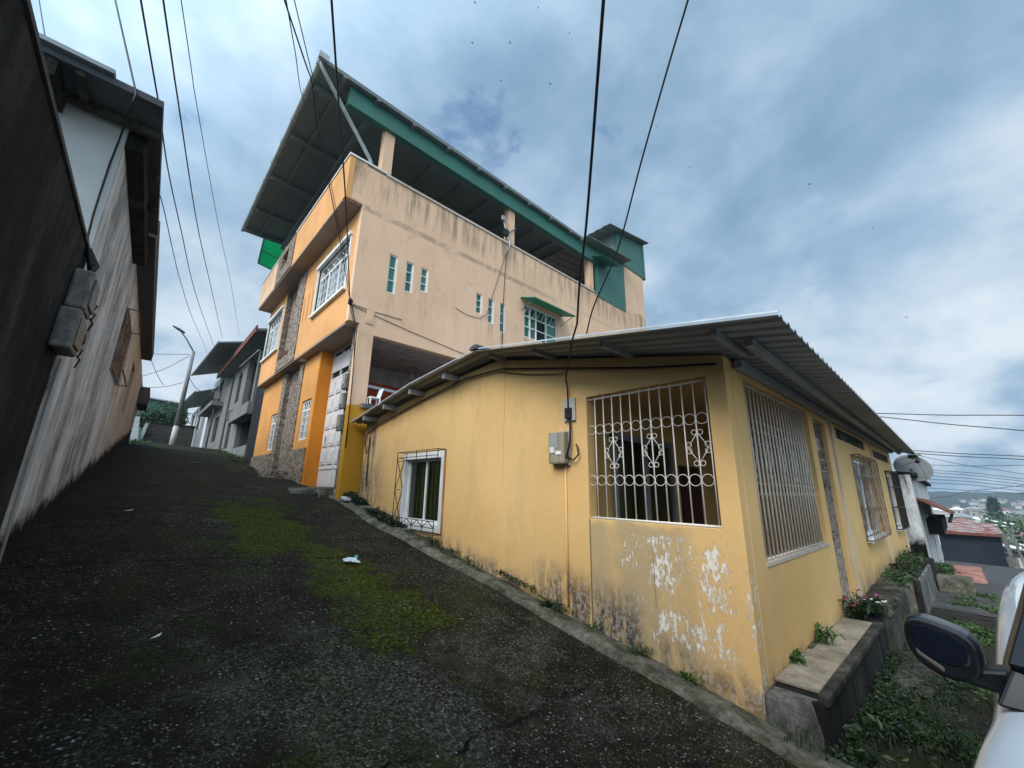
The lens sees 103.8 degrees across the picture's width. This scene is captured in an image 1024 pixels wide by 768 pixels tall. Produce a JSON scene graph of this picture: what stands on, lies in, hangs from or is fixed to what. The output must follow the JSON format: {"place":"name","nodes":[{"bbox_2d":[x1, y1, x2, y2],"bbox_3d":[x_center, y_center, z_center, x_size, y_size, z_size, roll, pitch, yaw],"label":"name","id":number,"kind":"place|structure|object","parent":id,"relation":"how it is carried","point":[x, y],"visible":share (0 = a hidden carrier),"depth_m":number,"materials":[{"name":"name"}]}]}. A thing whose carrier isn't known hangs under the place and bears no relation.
{"place":"outdoors","nodes":[
{"label":"outdoors","id":0,"kind":"place"},
{"bbox_2d":[140,0,213,344],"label":"overhead cable","id":1,"kind":"object","parent":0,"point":[144,21],"visible":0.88,"depth_m":5.90,"materials":[{"name":"rubber"}]},
{"bbox_2d":[160,195,205,347],"bbox_3d":[-13.703,-2.656,17.446,0.157,4.492,27.166,12,-18,-35],"label":"overhead cable","id":2,"kind":"object","parent":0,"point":[174,257],"visible":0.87,"depth_m":8.99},
{"bbox_2d":[162,0,221,334],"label":"overhead cable","id":3,"kind":"object","parent":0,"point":[165,15],"visible":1,"depth_m":6.41,"materials":[{"name":"rubber"}]},
{"bbox_2d":[181,0,238,330],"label":"overhead cable","id":4,"kind":"object","parent":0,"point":[200,126],"visible":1,"depth_m":6.65,"materials":[{"name":"rubber"}]},
{"bbox_2d":[288,486,333,495],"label":"pavement","id":5,"kind":"structure","parent":0,"point":[327,491],"depth_m":9.99,"materials":[{"name":"concrete"}]},
{"bbox_2d":[0,441,796,767],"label":"road","id":6,"kind":"structure","parent":0,"point":[364,699],"depth_m":3.06,"materials":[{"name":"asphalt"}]},
{"bbox_2d":[130,416,139,439],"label":"stepped wall","id":7,"kind":"structure","parent":6,"relation":"on","point":[134,432],"depth_m":30.91,"materials":[{"name":"paint"}]},
{"bbox_2d":[138,421,149,439],"bbox_3d":[-28.819,3.924,31.336,0.524,2.056,0.300,14,-20,-41],"label":"gate post","id":8,"kind":"object","parent":6,"relation":"on","point":[147,423],"visible":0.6,"depth_m":31.37,"materials":[{"name":"concrete"}]},
{"bbox_2d":[136,397,187,436],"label":"green shed","id":9,"kind":"structure","parent":6,"relation":"on","point":[153,401],"depth_m":41.60,"materials":[{"name":"metal"}]},
{"bbox_2d":[136,400,191,427],"bbox_3d":[-29.749,3.294,33.976,4.064,4.362,2.560,14,-20,-41],"label":"bushy tree","id":10,"kind":"object","parent":6,"relation":"on","point":[152,416],"visible":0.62,"depth_m":33.91,"materials":[{"name":"green plant"}]},
{"bbox_2d":[143,422,195,446],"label":"rubble wall","id":11,"kind":"structure","parent":6,"relation":"on","point":[158,432],"depth_m":32.76,"materials":[{"name":"concrete"}]},
{"bbox_2d":[168,325,194,444],"bbox_3d":[-25.127,0.155,29.830,0.431,9.094,1.826,-7,-17,27],"label":"street lamp","id":12,"kind":"object","parent":6,"relation":"on","point":[173,437],"visible":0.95,"depth_m":30.14,"materials":[{"name":"grey metal"}]},
{"bbox_2d":[129,437,254,468],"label":"grass","id":13,"kind":"structure","parent":6,"relation":"on","point":[139,441],"depth_m":19.67,"materials":[{"name":"green plant"}]},
{"bbox_2d":[343,555,361,562],"bbox_3d":[-2.127,2.324,5.332,0.230,0.085,0.148,9,-17,-28],"label":"plastic bag","id":14,"kind":"object","parent":6,"relation":"on","point":[353,559],"visible":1,"depth_m":5.31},
{"bbox_2d":[328,494,854,767],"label":"kerb","id":15,"kind":"structure","parent":6,"relation":"on","point":[760,731],"depth_m":3.73,"materials":[{"name":"concrete"}]},
{"bbox_2d":[343,491,550,601],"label":"weeds","id":16,"kind":"object","parent":15,"relation":"on","point":[380,515],"visible":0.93,"depth_m":7.89,"materials":[{"name":"green plant"}]},
{"bbox_2d":[537,598,564,609],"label":"weed tuft","id":17,"kind":"object","parent":15,"relation":"on","point":[549,603],"visible":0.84,"depth_m":4.83,"materials":[{"name":"green plant"}]},
{"bbox_2d":[630,645,651,654],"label":"weed tuft","id":18,"kind":"object","parent":15,"relation":"on","point":[642,651],"visible":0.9,"depth_m":3.96,"materials":[{"name":"green plant"}]},
{"bbox_2d":[676,669,702,685],"bbox_3d":[1.599,2.646,3.631,0.230,0.116,0.430,-5,-16,23],"label":"weed tuft","id":19,"kind":"object","parent":15,"relation":"on","point":[689,678],"visible":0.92,"depth_m":3.60,"materials":[{"name":"green plant"}]},
{"bbox_2d":[903,571,1023,767],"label":"parked car","id":20,"kind":"object","parent":6,"relation":"on","point":[947,649],"visible":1,"depth_m":1.45,"materials":[{"name":"white paint"}]},
{"bbox_2d":[31,0,1023,492],"label":"sky","id":21,"kind":"structure","parent":0,"point":[903,120],"materials":[{"name":"blue"}]},
{"bbox_2d":[838,608,996,767],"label":"ground","id":22,"kind":"structure","parent":0,"point":[972,716],"depth_m":3.72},
{"bbox_2d":[315,505,993,767],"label":"fallen leaves","id":23,"kind":"object","parent":22,"relation":"on","point":[905,759],"visible":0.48,"depth_m":3.55,"materials":[{"name":"brown plant"}]},
{"bbox_2d":[351,501,994,767],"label":"grass","id":24,"kind":"structure","parent":22,"relation":"on","point":[936,708],"depth_m":3.78,"materials":[{"name":"green plant"}]},
{"bbox_2d":[766,615,890,758],"bbox_3d":[3.683,3.183,4.375,4.293,0.774,0.449,14,-20,-41],"label":"concrete bench","id":25,"kind":"object","parent":22,"relation":"on","point":[824,693],"visible":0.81,"depth_m":3.50,"materials":[{"name":"concrete"}]},
{"bbox_2d":[789,648,807,666],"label":"weed","id":26,"kind":"object","parent":25,"relation":"on","point":[797,656],"visible":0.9,"depth_m":3.77,"materials":[{"name":"green plant"}]},
{"bbox_2d":[814,622,846,644],"bbox_3d":[3.388,2.709,4.362,0.248,0.214,0.507,-3,-15,14],"label":"weed","id":27,"kind":"object","parent":25,"relation":"on","point":[819,634],"visible":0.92,"depth_m":4.32,"materials":[{"name":"green plant"}]},
{"bbox_2d":[837,589,884,620],"bbox_3d":[4.579,2.950,5.349,0.612,0.374,0.532,-6,-16,24],"label":"flowering plant","id":28,"kind":"object","parent":25,"relation":"on","point":[861,613],"visible":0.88,"depth_m":5.27,"materials":[{"name":"green plant"}]},
{"bbox_2d":[854,596,889,615],"bbox_3d":[4.925,3.029,5.471,0.354,0.238,0.372,14,-20,-41],"label":"flowering plant","id":29,"kind":"object","parent":25,"relation":"on","point":[875,611],"visible":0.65,"depth_m":5.42,"materials":[{"name":"green plant"}]},
{"bbox_2d":[856,584,910,656],"bbox_3d":[5.627,3.658,6.029,2.296,0.959,0.467,14,-20,-41],"label":"rubble planter","id":30,"kind":"object","parent":22,"relation":"on","point":[898,612],"visible":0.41,"depth_m":5.77,"materials":[{"name":"concrete"}]},
{"bbox_2d":[829,592,999,767],"bbox_3d":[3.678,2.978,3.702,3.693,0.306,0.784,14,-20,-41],"label":"weeds","id":31,"kind":"object","parent":22,"relation":"on","point":[876,719],"visible":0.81,"depth_m":3.42,"materials":[{"name":"green plant"}]},
{"bbox_2d":[890,651,942,699],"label":"slab","id":32,"kind":"structure","parent":22,"relation":"on","point":[926,671],"depth_m":4.37,"materials":[{"name":"concrete"}]},
{"bbox_2d":[901,452,1023,459],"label":"overhead cable","id":33,"kind":"object","parent":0,"point":[970,456],"visible":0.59,"depth_m":14.78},
{"bbox_2d":[913,450,1023,456],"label":"overhead cable","id":34,"kind":"object","parent":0,"point":[970,454],"visible":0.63,"depth_m":14.74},
{"bbox_2d":[946,564,994,617],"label":"tiled terrace","id":35,"kind":"structure","parent":0,"point":[976,574],"depth_m":14.24,"materials":[{"name":"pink tile"}]},
{"bbox_2d":[935,562,961,574],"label":"leafy shrub","id":36,"kind":"object","parent":35,"relation":"on","point":[943,568],"visible":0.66,"depth_m":11.39,"materials":[{"name":"green plant"}]},
{"bbox_2d":[928,491,1023,508],"bbox_3d":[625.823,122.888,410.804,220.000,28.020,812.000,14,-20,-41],"label":"hills","id":37,"kind":"structure","parent":0,"point":[949,501],"depth_m":482.33,"materials":[{"name":"plant"}]},
{"bbox_2d":[931,506,1023,512],"bbox_3d":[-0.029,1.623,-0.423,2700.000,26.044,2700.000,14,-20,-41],"label":"terrain","id":38,"kind":"structure","parent":0,"point":[1012,509],"depth_m":418.00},
{"bbox_2d":[0,0,90,528],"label":"dark house","id":39,"kind":"structure","parent":38,"relation":"on","point":[44,242],"depth_m":2.80,"materials":[{"name":"black paint"}]},
{"bbox_2d":[48,305,86,367],"bbox_3d":[-4.298,-0.446,3.902,0.180,0.456,0.625,14,-20,-41],"label":"meter box","id":40,"kind":"object","parent":39,"relation":"attached to","point":[67,337],"visible":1,"depth_m":3.71,"materials":[{"name":"plastic"}]},
{"bbox_2d":[64,268,99,330],"bbox_3d":[-4.357,-0.844,4.083,0.180,0.456,0.625,14,-20,-41],"label":"meter box","id":41,"kind":"object","parent":39,"relation":"attached to","point":[83,292],"visible":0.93,"depth_m":3.88,"materials":[{"name":"plastic"}]},
{"bbox_2d":[85,248,99,272],"bbox_3d":[-4.286,-1.163,4.058,0.136,0.476,0.277,14,-20,-41],"label":"cable bundle","id":42,"kind":"object","parent":41,"relation":"attached to","point":[92,263],"visible":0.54,"depth_m":4.10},
{"bbox_2d":[0,33,163,562],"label":"stained house","id":43,"kind":"structure","parent":38,"relation":"on","point":[95,400],"depth_m":4.99,"materials":[{"name":"grey paint"}]},
{"bbox_2d":[87,0,136,238],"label":"overhead cable","id":44,"kind":"object","parent":43,"relation":"attached to","point":[113,155],"visible":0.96,"depth_m":4.43,"materials":[{"name":"rubber"}]},
{"bbox_2d":[183,388,216,446],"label":"white house","id":45,"kind":"structure","parent":38,"relation":"on","point":[194,399],"depth_m":35.91,"materials":[{"name":"paint"}]},
{"bbox_2d":[191,341,243,448],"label":"house","id":46,"kind":"structure","parent":38,"relation":"on","point":[217,357],"depth_m":28.96,"materials":[{"name":"grey concrete"}]},
{"bbox_2d":[215,325,267,457],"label":"grey house","id":47,"kind":"structure","parent":38,"relation":"on","point":[241,368],"depth_m":23.43,"materials":[{"name":"concrete"}]},
{"bbox_2d":[244,384,264,463],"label":"tarred wall","id":48,"kind":"structure","parent":38,"relation":"on","point":[253,428],"depth_m":18.67,"materials":[{"name":"concrete"}]},
{"bbox_2d":[241,50,647,498],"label":"tall house","id":49,"kind":"structure","parent":38,"relation":"on","point":[428,242],"depth_m":13.43,"materials":[{"name":"beige paint"}]},
{"bbox_2d":[257,239,285,269],"bbox_3d":[-11.702,-6.286,19.787,1.298,1.300,0.755,14,-20,-41],"label":"green sheet","id":50,"kind":"object","parent":49,"relation":"attached to","point":[270,254],"visible":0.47,"depth_m":19.64,"materials":[{"name":"teal"}]},
{"bbox_2d":[267,414,276,450],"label":"window","id":51,"kind":"structure","parent":49,"relation":"in","point":[272,430],"depth_m":15.63,"materials":[{"name":"white paint"}]},
{"bbox_2d":[260,305,284,362],"bbox_3d":[-10.144,-2.064,17.087,0.230,1.950,2.540,14,-20,-41],"label":"window","id":52,"kind":"structure","parent":49,"relation":"in","point":[275,328],"depth_m":17.25,"materials":[{"name":"white paint"}]},
{"bbox_2d":[286,0,318,136],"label":"overhead cable","id":53,"kind":"object","parent":49,"relation":"attached to","point":[296,63],"visible":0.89,"depth_m":6.08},
{"bbox_2d":[298,399,311,440],"bbox_3d":[-6.484,1.137,12.684,0.087,1.280,0.940,14,-20,-41],"label":"window","id":54,"kind":"structure","parent":49,"relation":"in","point":[307,404],"depth_m":12.79,"materials":[{"name":"white paint"}]},
{"bbox_2d":[308,230,353,319],"bbox_3d":[-5.491,-3.221,12.237,0.230,1.840,2.880,14,-20,-41],"label":"window","id":55,"kind":"structure","parent":49,"relation":"in","point":[333,282],"depth_m":12.35,"materials":[{"name":"white paint"}]},
{"bbox_2d":[336,414,344,430],"bbox_3d":[-4.417,0.995,10.298,0.107,0.420,0.280,14,-20,-41],"label":"meter box","id":56,"kind":"object","parent":49,"relation":"attached to","point":[340,422],"visible":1,"depth_m":10.22,"materials":[{"name":"plastic"}]},
{"bbox_2d":[338,392,346,409],"bbox_3d":[-4.407,0.444,10.442,0.107,0.420,0.280,14,-20,-41],"label":"meter box","id":57,"kind":"object","parent":49,"relation":"attached to","point":[342,400],"visible":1,"depth_m":10.36,"materials":[{"name":"plastic"}]},
{"bbox_2d":[341,373,349,389],"bbox_3d":[-4.398,-0.069,10.576,0.107,0.420,0.280,14,-20,-41],"label":"meter box","id":58,"kind":"object","parent":49,"relation":"attached to","point":[345,381],"visible":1,"depth_m":10.50,"materials":[{"name":"plastic"}]},
{"bbox_2d":[345,304,356,447],"bbox_3d":[-4.142,-0.278,10.119,0.359,3.703,0.037,14,-20,-41],"label":"riser cable","id":59,"kind":"object","parent":49,"relation":"attached to","point":[353,367],"visible":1,"depth_m":10.29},
{"bbox_2d":[366,389,383,404],"bbox_3d":[-3.577,0.327,10.479,0.351,0.450,0.236,14,-20,-41],"label":"plastic chair","id":60,"kind":"object","parent":49,"relation":"on","point":[379,394],"visible":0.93,"depth_m":10.45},
{"bbox_2d":[386,254,397,293],"bbox_3d":[-3.481,-3.158,11.590,0.260,1.200,0.080,14,-20,-41],"label":"slit window","id":61,"kind":"structure","parent":49,"relation":"in","point":[393,261],"depth_m":11.60,"materials":[{"name":"glass"}]},
{"bbox_2d":[353,304,463,353],"bbox_3d":[-2.171,-1.289,12.286,5.502,0.637,0.016,14,-20,-41],"label":"wall wire","id":62,"kind":"object","parent":49,"relation":"attached to","point":[399,326],"depth_m":11.30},
{"bbox_2d":[404,262,413,292],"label":"slit window","id":63,"kind":"structure","parent":49,"relation":"in","point":[410,267],"depth_m":11.98,"materials":[{"name":"glass"}]},
{"bbox_2d":[420,268,427,292],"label":"slit window","id":64,"kind":"structure","parent":49,"relation":"in","point":[424,273],"depth_m":12.33,"materials":[{"name":"glass"}]},
{"bbox_2d":[476,293,481,314],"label":"slit window","id":65,"kind":"structure","parent":49,"relation":"in","point":[479,297],"depth_m":13.73,"materials":[{"name":"glass"}]},
{"bbox_2d":[456,253,506,341],"bbox_3d":[-1.016,-3.247,13.873,2.155,3.851,0.025,14,-20,-41],"label":"aerial wire","id":66,"kind":"object","parent":49,"relation":"attached to","point":[492,295],"visible":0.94,"depth_m":14.41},
{"bbox_2d":[488,298,493,323],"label":"slit window","id":67,"kind":"structure","parent":49,"relation":"in","point":[490,311],"depth_m":14.05,"materials":[{"name":"glass"}]},
{"bbox_2d":[500,303,504,332],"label":"slit window","id":68,"kind":"structure","parent":49,"relation":"in","point":[502,310],"depth_m":14.41,"materials":[{"name":"glass"}]},
{"bbox_2d":[501,215,515,253],"bbox_3d":[-0.130,-5.589,15.320,0.785,1.557,0.197,14,-20,-41],"label":"tv aerial","id":69,"kind":"object","parent":49,"relation":"attached to","point":[505,232],"visible":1,"depth_m":15.24,"materials":[{"name":"grey metal"}]},
{"bbox_2d":[524,304,556,342],"bbox_3d":[1.101,-2.239,15.769,1.904,1.330,0.080,14,-20,-41],"label":"window","id":70,"kind":"structure","parent":49,"relation":"in","point":[538,325],"depth_m":15.71,"materials":[{"name":"white paint"}]},
{"bbox_3d":[-4.197,-2.162,10.462,0.100,0.164,0.164,14,-20,-41],"label":"cable clamp","id":71,"kind":"object","parent":49,"relation":"attached to","visible":0},
{"bbox_2d":[284,0,348,293],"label":"overhead cable","id":72,"kind":"object","parent":71,"relation":"attached to","point":[317,127],"visible":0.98,"depth_m":5.44,"materials":[{"name":"rubber"}]},
{"bbox_2d":[294,0,348,284],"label":"overhead cable","id":73,"kind":"object","parent":71,"relation":"attached to","point":[320,126],"visible":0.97,"depth_m":5.69,"materials":[{"name":"rubber"}]},
{"bbox_2d":[330,0,349,300],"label":"overhead cable","id":74,"kind":"object","parent":71,"relation":"attached to","point":[334,41],"visible":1,"depth_m":4.78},
{"bbox_2d":[351,310,915,721],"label":"yellow house","id":75,"kind":"structure","parent":38,"relation":"on","point":[738,524],"depth_m":5.18,"materials":[{"name":"paint"}]},
{"bbox_2d":[365,435,369,485],"bbox_3d":[-3.485,1.812,9.565,0.067,1.203,0.293,14,-20,-41],"label":"cable loop","id":76,"kind":"object","parent":75,"relation":"hanging from","point":[368,456],"visible":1,"depth_m":9.54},
{"bbox_2d":[392,448,446,535],"bbox_3d":[-1.720,2.014,7.600,0.333,1.471,1.540,14,-20,-41],"label":"window","id":77,"kind":"structure","parent":75,"relation":"in","point":[423,479],"depth_m":7.71,"materials":[{"name":"white paint"}]},
{"bbox_2d":[367,363,715,433],"bbox_3d":[-0.755,0.196,6.985,0.056,0.662,8.185,14,-20,-41],"label":"wall cable","id":78,"kind":"object","parent":75,"relation":"attached to","point":[682,365],"depth_m":5.50,"materials":[{"name":"rubber"}]},
{"bbox_2d":[549,430,570,465],"bbox_3d":[0.613,0.836,5.242,0.138,0.450,0.300,14,-20,-41],"label":"electric meter","id":79,"kind":"object","parent":75,"relation":"attached to","point":[558,443],"visible":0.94,"depth_m":5.18,"materials":[{"name":"plastic"}]},
{"bbox_2d":[564,466,569,606],"bbox_3d":[0.681,1.845,4.967,0.028,1.640,0.043,14,-20,-41],"label":"conduit pipe","id":80,"kind":"object","parent":75,"relation":"attached to","point":[567,558],"visible":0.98,"depth_m":4.95,"materials":[{"name":"yellow paint"}]},
{"bbox_2d":[563,398,575,421],"bbox_3d":[0.747,0.337,5.282,0.073,0.300,0.190,14,-20,-41],"label":"breaker box","id":81,"kind":"object","parent":75,"relation":"attached to","point":[570,412],"visible":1,"depth_m":5.25,"materials":[{"name":"plastic"}]},
{"bbox_2d":[565,418,578,460],"bbox_3d":[0.729,0.711,5.151,0.287,0.556,0.084,-12,-19,41],"label":"meter lead","id":82,"kind":"object","parent":81,"relation":"attached to","point":[569,444],"visible":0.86,"depth_m":5.11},
{"bbox_2d":[565,0,604,407],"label":"overhead cable","id":83,"kind":"object","parent":81,"relation":"attached to","point":[594,113],"visible":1,"depth_m":2.93,"materials":[{"name":"rubber"}]},
{"bbox_2d":[586,0,688,333],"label":"overhead cable","id":84,"kind":"object","parent":75,"relation":"attached to","point":[679,28],"visible":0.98,"depth_m":3.42,"materials":[{"name":"rubber"}]},
{"bbox_2d":[609,432,677,521],"bbox_3d":[2.088,2.026,6.140,1.830,2.390,0.058,14,-20,-41],"label":"sliding door","id":85,"kind":"structure","parent":75,"relation":"in","point":[637,448],"depth_m":6.21,"materials":[{"name":"grey metal"}]},
{"bbox_2d":[678,466,703,523],"bbox_3d":[3.254,2.511,7.165,0.800,2.030,0.027,14,-20,-41],"label":"inner door","id":86,"kind":"structure","parent":75,"relation":"in","point":[696,495],"depth_m":7.25,"materials":[{"name":"wood"}]},
{"bbox_2d":[850,454,891,542],"bbox_3d":[7.363,2.336,8.275,2.222,1.610,0.240,14,-19,-40],"label":"window","id":87,"kind":"structure","parent":75,"relation":"in","point":[869,510],"depth_m":8.21,"materials":[{"name":"white paint"}]},
{"bbox_2d":[885,470,909,530],"bbox_3d":[10.539,3.193,11.045,1.620,1.520,0.259,14,-20,-41],"label":"window","id":88,"kind":"structure","parent":75,"relation":"in","point":[901,507],"depth_m":11.00,"materials":[{"name":"glass"}]},
{"bbox_2d":[877,413,1023,415],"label":"overhead cable","id":89,"kind":"object","parent":75,"relation":"attached to","point":[952,415],"visible":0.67,"depth_m":9.61,"materials":[{"name":"rubber"}]},
{"bbox_2d":[879,416,1023,430],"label":"overhead cable","id":90,"kind":"object","parent":75,"relation":"attached to","point":[953,424],"visible":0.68,"depth_m":9.60,"materials":[{"name":"rubber"}]},
{"bbox_2d":[877,559,939,613],"bbox_3d":[8.317,4.431,8.298,4.497,1.299,0.570,14,-20,-41],"label":"grey planter","id":91,"kind":"object","parent":38,"relation":"on","point":[920,592],"visible":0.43,"depth_m":7.37,"materials":[{"name":"concrete"}]},
{"bbox_2d":[880,567,917,590],"bbox_3d":[7.025,3.549,7.300,1.410,0.355,0.529,14,-20,-41],"label":"bush","id":92,"kind":"object","parent":91,"relation":"in","point":[898,575],"visible":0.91,"depth_m":7.15,"materials":[{"name":"green plant"}]},
{"bbox_2d":[887,559,921,576],"bbox_3d":[7.936,3.772,8.123,1.306,0.422,0.533,14,-20,-41],"label":"bush","id":93,"kind":"object","parent":91,"relation":"in","point":[906,567],"visible":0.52,"depth_m":8.02,"materials":[{"name":"green plant"}]},
{"bbox_2d":[894,551,924,567],"bbox_3d":[8.782,3.984,8.861,1.375,0.470,0.530,14,-20,-41],"label":"bush","id":94,"kind":"object","parent":91,"relation":"in","point":[902,557],"visible":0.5,"depth_m":8.83,"materials":[{"name":"green plant"}]},
{"bbox_2d":[901,546,926,564],"bbox_3d":[9.647,4.227,9.672,1.350,0.538,0.531,14,-20,-41],"label":"bush","id":95,"kind":"object","parent":91,"relation":"in","point":[914,554],"visible":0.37,"depth_m":9.58,"materials":[{"name":"green plant"}]},
{"bbox_2d":[894,471,954,562],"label":"white house","id":96,"kind":"structure","parent":38,"relation":"on","point":[926,528],"depth_m":12.03,"materials":[{"name":"grey paint"}]},
{"bbox_2d":[893,455,933,480],"bbox_3d":[12.129,2.643,12.089,0.694,1.033,0.695,6,-15,-18],"label":"satellite dish","id":97,"kind":"object","parent":96,"relation":"attached to","point":[922,468],"visible":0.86,"depth_m":12.18,"materials":[{"name":"grey metal"}]},
{"bbox_2d":[950,507,966,513],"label":"town house","id":98,"kind":"structure","parent":38,"relation":"on","point":[957,510],"depth_m":276.95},
{"bbox_2d":[954,513,972,520],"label":"town house","id":99,"kind":"structure","parent":38,"relation":"on","point":[960,515],"depth_m":166.10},
{"bbox_2d":[963,509,979,517],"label":"town house","id":100,"kind":"structure","parent":38,"relation":"on","point":[973,513],"depth_m":243.63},
{"bbox_2d":[984,495,1012,524],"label":"tall conifer","id":101,"kind":"object","parent":38,"relation":"on","point":[992,502],"visible":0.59,"depth_m":145.08,"materials":[{"name":"green plant"}]},
{"bbox_2d":[980,512,1023,550],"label":"valley tree","id":102,"kind":"object","parent":38,"relation":"on","point":[1017,525],"visible":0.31,"depth_m":52.58,"materials":[{"name":"green plant"}]},
{"bbox_2d":[1003,544,1023,568],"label":"town house","id":103,"kind":"structure","parent":38,"relation":"on","point":[1018,561],"depth_m":40.70,"materials":[{"name":"paint"}]},
{"bbox_2d":[1004,511,1023,521],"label":"valley tree","id":104,"kind":"object","parent":38,"relation":"on","point":[1014,515],"visible":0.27,"depth_m":150.34,"materials":[{"name":"green plant"}]},
{"bbox_2d":[932,560,1023,617],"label":"street","id":105,"kind":"structure","parent":0,"point":[998,578],"depth_m":9.62,"materials":[{"name":"asphalt"}]},
{"bbox_2d":[922,557,937,586],"bbox_3d":[10.917,5.196,10.595,1.400,1.070,0.450,14,-20,-41],"label":"dark planter","id":106,"kind":"object","parent":105,"relation":"on","point":[930,561],"visible":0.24,"depth_m":10.39,"materials":[{"name":"concrete"}]},
{"bbox_2d":[936,573,981,615],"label":"stone steps","id":107,"kind":"structure","parent":105,"relation":"on","point":[956,583],"depth_m":9.41,"materials":[{"name":"concrete"}]},
{"bbox_2d":[939,520,1008,566],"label":"navy garage","id":108,"kind":"structure","parent":105,"relation":"on","point":[972,542],"depth_m":30.75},
{"bbox_2d":[999,533,1018,568],"bbox_3d":[35.150,11.890,28.331,0.280,2.525,0.509,14,-20,-41],"label":"concrete post","id":109,"kind":"object","parent":105,"relation":"on","point":[1009,551],"visible":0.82,"depth_m":28.30,"materials":[{"name":"concrete"}]},
{"bbox_2d":[1008,529,1023,565],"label":"concrete post","id":110,"kind":"object","parent":105,"relation":"on","point":[1016,545],"visible":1,"depth_m":27.21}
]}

